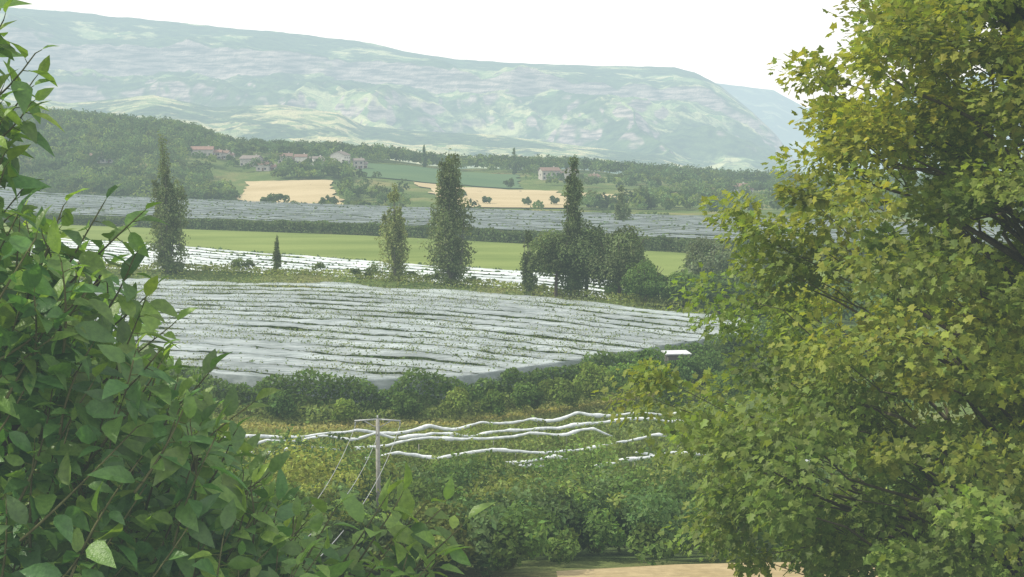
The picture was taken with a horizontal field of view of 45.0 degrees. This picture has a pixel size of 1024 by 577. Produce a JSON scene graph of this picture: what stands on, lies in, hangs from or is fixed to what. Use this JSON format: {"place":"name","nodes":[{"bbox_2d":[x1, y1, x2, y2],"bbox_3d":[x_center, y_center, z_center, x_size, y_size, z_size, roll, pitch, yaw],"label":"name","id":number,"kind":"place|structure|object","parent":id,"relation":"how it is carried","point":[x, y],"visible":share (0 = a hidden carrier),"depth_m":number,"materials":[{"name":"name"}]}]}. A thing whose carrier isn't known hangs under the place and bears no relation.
{"place":"outdoors","nodes":[
{"label":"outdoors","id":0,"kind":"place"},
{"bbox_2d":[237,180,344,206],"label":"wheat field","id":1,"kind":"structure","parent":0,"point":[308,191],"depth_m":747.33,"materials":[{"name":"beige plant"}]},
{"bbox_2d":[3,223,858,292],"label":"meadow","id":2,"kind":"structure","parent":0,"point":[500,255],"depth_m":372.93,"materials":[{"name":"green plant"}]},
{"bbox_2d":[0,7,868,174],"bbox_3d":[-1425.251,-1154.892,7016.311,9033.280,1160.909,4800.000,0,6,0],"label":"mountain","id":3,"kind":"structure","parent":0,"point":[687,117],"depth_m":6578.16,"materials":[{"name":"green plant"}]},
{"bbox_2d":[357,163,522,187],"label":"crop field","id":4,"kind":"structure","parent":0,"point":[417,173],"depth_m":847.72,"materials":[{"name":"green plant"}]},
{"bbox_2d":[0,95,889,179],"bbox_3d":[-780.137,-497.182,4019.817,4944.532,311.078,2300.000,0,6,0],"label":"foothills","id":5,"kind":"structure","parent":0,"point":[279,122],"depth_m":3955.52,"materials":[{"name":"green plant"}]},
{"bbox_2d":[414,182,566,207],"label":"wheat field","id":6,"kind":"structure","parent":0,"point":[505,198],"depth_m":719.28,"materials":[{"name":"beige plant"}]},
{"bbox_2d":[11,0,1001,107],"label":"sky","id":7,"kind":"structure","parent":0,"point":[729,42],"materials":[{"name":"white"}]},
{"bbox_2d":[0,125,1023,576],"bbox_3d":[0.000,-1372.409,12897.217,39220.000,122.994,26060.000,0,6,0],"label":"ground","id":8,"kind":"structure","parent":0,"point":[540,565],"depth_m":243.17,"materials":[{"name":"green plant"}]},
{"bbox_2d":[89,151,113,162],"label":"stone house","id":9,"kind":"structure","parent":8,"relation":"on","point":[110,160],"depth_m":823.00,"materials":[{"name":"grey stone"}]},
{"bbox_2d":[146,129,191,272],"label":"poplar tree","id":10,"kind":"object","parent":8,"relation":"on","point":[167,209],"visible":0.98,"depth_m":241.84,"materials":[{"name":"green plant"}]},
{"bbox_2d":[190,145,222,156],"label":"stone house","id":11,"kind":"structure","parent":8,"relation":"on","point":[208,150],"depth_m":871.56,"materials":[{"name":"beige stone"}]},
{"bbox_2d":[217,149,235,158],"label":"stone house","id":12,"kind":"structure","parent":8,"relation":"on","point":[225,152],"depth_m":880.13,"materials":[{"name":"beige stone"}]},
{"bbox_2d":[0,0,495,576],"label":"walnut tree","id":13,"kind":"object","parent":8,"relation":"on","point":[106,470],"visible":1,"depth_m":4.72,"materials":[{"name":"green plant"}]},
{"bbox_2d":[239,154,265,166],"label":"stone house","id":14,"kind":"structure","parent":8,"relation":"on","point":[244,159],"depth_m":860.35,"materials":[{"name":"beige stone"}]},
{"bbox_2d":[256,161,276,170],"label":"stone house","id":15,"kind":"structure","parent":8,"relation":"on","point":[261,167],"depth_m":835.09,"materials":[{"name":"grey stone"}]},
{"bbox_2d":[272,235,281,271],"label":"poplar tree","id":16,"kind":"object","parent":8,"relation":"on","point":[276,258],"visible":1,"depth_m":241.57,"materials":[{"name":"green plant"}]},
{"bbox_2d":[277,152,294,163],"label":"stone house","id":17,"kind":"structure","parent":8,"relation":"on","point":[287,155],"depth_m":867.88,"materials":[{"name":"beige stone"}]},
{"bbox_2d":[294,153,311,164],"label":"stone house","id":18,"kind":"structure","parent":8,"relation":"on","point":[300,157],"depth_m":863.95,"materials":[{"name":"beige stone"}]},
{"bbox_2d":[311,155,324,164],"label":"stone house","id":19,"kind":"structure","parent":8,"relation":"on","point":[313,158],"depth_m":863.75,"materials":[{"name":"beige stone"}]},
{"bbox_2d":[330,150,350,162],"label":"stone house","id":20,"kind":"structure","parent":8,"relation":"on","point":[340,155],"depth_m":851.60,"materials":[{"name":"beige stone"}]},
{"bbox_2d":[352,157,367,168],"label":"stone house","id":21,"kind":"structure","parent":8,"relation":"on","point":[359,163],"depth_m":859.13,"materials":[{"name":"grey stone"}]},
{"bbox_2d":[354,415,400,512],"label":"utility pole","id":22,"kind":"object","parent":8,"relation":"on","point":[378,482],"visible":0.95,"depth_m":76.42,"materials":[{"name":"concrete"}]},
{"bbox_2d":[309,426,399,555],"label":"power lines","id":23,"kind":"object","parent":22,"relation":"attached to","point":[358,476],"visible":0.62,"depth_m":59.52,"materials":[{"name":"metal"}]},
{"bbox_2d":[374,183,411,280],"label":"poplar tree","id":24,"kind":"object","parent":8,"relation":"on","point":[394,226],"visible":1,"depth_m":233.66,"materials":[{"name":"green plant"}]},
{"bbox_2d":[421,144,427,166],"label":"poplar tree","id":25,"kind":"object","parent":8,"relation":"on","point":[424,161],"visible":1,"depth_m":899.24,"materials":[{"name":"green plant"}]},
{"bbox_2d":[417,148,477,283],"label":"poplar tree","id":26,"kind":"object","parent":8,"relation":"on","point":[448,221],"visible":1,"depth_m":227.83,"materials":[{"name":"green plant"}]},
{"bbox_2d":[35,403,891,508],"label":"orchard rows","id":27,"kind":"object","parent":8,"relation":"on","point":[436,446],"visible":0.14,"depth_m":108.82,"materials":[{"name":"green plant"}]},
{"bbox_2d":[12,258,936,428],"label":"bushes","id":28,"kind":"object","parent":8,"relation":"on","point":[592,376],"visible":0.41,"depth_m":134.48,"materials":[{"name":"green plant"}]},
{"bbox_2d":[180,363,794,450],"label":"bank grass","id":29,"kind":"structure","parent":8,"relation":"on","point":[262,425],"depth_m":128.45,"materials":[{"name":"green plant"}]},
{"bbox_2d":[0,185,1012,408],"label":"orchard trees","id":30,"kind":"object","parent":8,"relation":"on","point":[405,312],"visible":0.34,"depth_m":193.90,"materials":[{"name":"white plant"}]},
{"bbox_2d":[12,238,622,299],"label":"hail net","id":31,"kind":"object","parent":30,"relation":"on","point":[344,262],"visible":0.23,"depth_m":298.02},
{"bbox_2d":[80,278,764,402],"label":"hail net","id":32,"kind":"object","parent":30,"relation":"on","point":[295,344],"visible":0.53,"depth_m":168.05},
{"bbox_2d":[0,186,1022,243],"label":"hail net","id":33,"kind":"object","parent":30,"relation":"on","point":[117,202],"visible":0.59,"depth_m":484.80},
{"bbox_2d":[2,188,1018,427],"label":"hedge","id":34,"kind":"object","parent":8,"relation":"on","point":[373,227],"visible":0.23,"depth_m":155.32,"materials":[{"name":"green plant"}]},
{"bbox_2d":[0,103,1023,211],"bbox_3d":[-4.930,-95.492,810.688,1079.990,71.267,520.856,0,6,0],"label":"woodland","id":35,"kind":"object","parent":8,"relation":"on","point":[182,138],"visible":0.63,"depth_m":831.38,"materials":[{"name":"green plant"}]},
{"bbox_2d":[511,148,517,173],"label":"poplar tree","id":36,"kind":"object","parent":8,"relation":"on","point":[514,168],"visible":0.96,"depth_m":899.55,"materials":[{"name":"green plant"}]},
{"bbox_2d":[518,229,537,294],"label":"poplar tree","id":37,"kind":"object","parent":8,"relation":"on","point":[528,278],"visible":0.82,"depth_m":217.54,"materials":[{"name":"green plant"}]},
{"bbox_2d":[225,411,835,471],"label":"rolled white net","id":38,"kind":"object","parent":8,"relation":"on","point":[451,437],"visible":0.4,"depth_m":108.67,"materials":[{"name":"plastic"}]},
{"bbox_2d":[537,166,563,179],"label":"stone house","id":39,"kind":"structure","parent":8,"relation":"on","point":[543,172],"depth_m":860.92,"materials":[{"name":"beige stone"}]},
{"bbox_2d":[526,228,587,297],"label":"broadleaf tree","id":40,"kind":"object","parent":8,"relation":"on","point":[550,257],"visible":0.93,"depth_m":212.45,"materials":[{"name":"green plant"}]},
{"bbox_2d":[563,167,577,178],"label":"stone house","id":41,"kind":"structure","parent":8,"relation":"on","point":[568,173],"depth_m":854.50,"materials":[{"name":"grey stone"}]},
{"bbox_2d":[553,155,589,294],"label":"poplar tree","id":42,"kind":"object","parent":8,"relation":"on","point":[572,226],"visible":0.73,"depth_m":214.26,"materials":[{"name":"green plant"}]},
{"bbox_2d":[563,218,611,296],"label":"broadleaf tree","id":43,"kind":"object","parent":8,"relation":"on","point":[580,251],"visible":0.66,"depth_m":212.77,"materials":[{"name":"green plant"}]},
{"bbox_2d":[217,423,972,576],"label":"shrub thicket","id":44,"kind":"object","parent":8,"relation":"on","point":[561,518],"visible":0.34,"depth_m":52.19,"materials":[{"name":"green plant"}]},
{"bbox_2d":[575,224,650,297],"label":"broadleaf tree","id":45,"kind":"object","parent":8,"relation":"on","point":[624,249],"visible":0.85,"depth_m":210.82,"materials":[{"name":"green plant"}]},
{"bbox_2d":[613,185,632,226],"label":"poplar tree","id":46,"kind":"object","parent":8,"relation":"on","point":[621,212],"visible":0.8,"depth_m":450.63,"materials":[{"name":"green plant"}]},
{"bbox_2d":[619,259,667,304],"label":"broadleaf tree","id":47,"kind":"object","parent":8,"relation":"on","point":[645,276],"visible":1,"depth_m":202.18,"materials":[{"name":"green plant"}]},
{"bbox_2d":[661,350,691,363],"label":"garden shed","id":48,"kind":"structure","parent":8,"relation":"on","point":[671,355],"depth_m":148.58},
{"bbox_2d":[662,269,699,307],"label":"broadleaf tree","id":49,"kind":"object","parent":8,"relation":"on","point":[669,283],"visible":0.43,"depth_m":200.45,"materials":[{"name":"green plant"}]},
{"bbox_2d":[676,235,738,276],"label":"willow tree","id":50,"kind":"object","parent":8,"relation":"on","point":[708,255],"visible":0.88,"depth_m":231.10,"materials":[{"name":"green plant"}]},
{"bbox_2d":[697,281,741,313],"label":"broadleaf tree","id":51,"kind":"object","parent":8,"relation":"on","point":[727,295],"visible":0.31,"depth_m":195.43,"materials":[{"name":"green plant"}]},
{"bbox_2d":[699,269,741,311],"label":"broadleaf tree","id":52,"kind":"object","parent":8,"relation":"on","point":[726,278],"visible":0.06,"depth_m":207.77,"materials":[{"name":"green plant"}]},
{"bbox_2d":[732,182,753,192],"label":"stone house","id":53,"kind":"structure","parent":8,"relation":"on","point":[740,184],"depth_m":826.64,"materials":[{"name":"grey stone"}]},
{"bbox_2d":[734,242,793,284],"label":"willow tree","id":54,"kind":"object","parent":8,"relation":"on","point":[763,267],"visible":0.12,"depth_m":226.70,"materials":[{"name":"green plant"}]},
{"bbox_2d":[591,0,1023,576],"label":"maple tree","id":55,"kind":"object","parent":8,"relation":"on","point":[969,494],"visible":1,"depth_m":13.56,"materials":[{"name":"green plant"}]},
{"bbox_2d":[562,193,628,200],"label":"wheat field","id":56,"kind":"structure","parent":0,"point":[599,193],"depth_m":739.19,"materials":[{"name":"beige plant"}]},
{"bbox_2d":[556,562,877,576],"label":"stubble field","id":57,"kind":"structure","parent":0,"point":[700,570],"depth_m":41.49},
{"bbox_2d":[716,71,1023,163],"bbox_3d":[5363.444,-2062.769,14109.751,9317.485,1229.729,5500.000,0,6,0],"label":"distant mountains","id":58,"kind":"structure","parent":0,"point":[772,110],"depth_m":13436.45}
]}

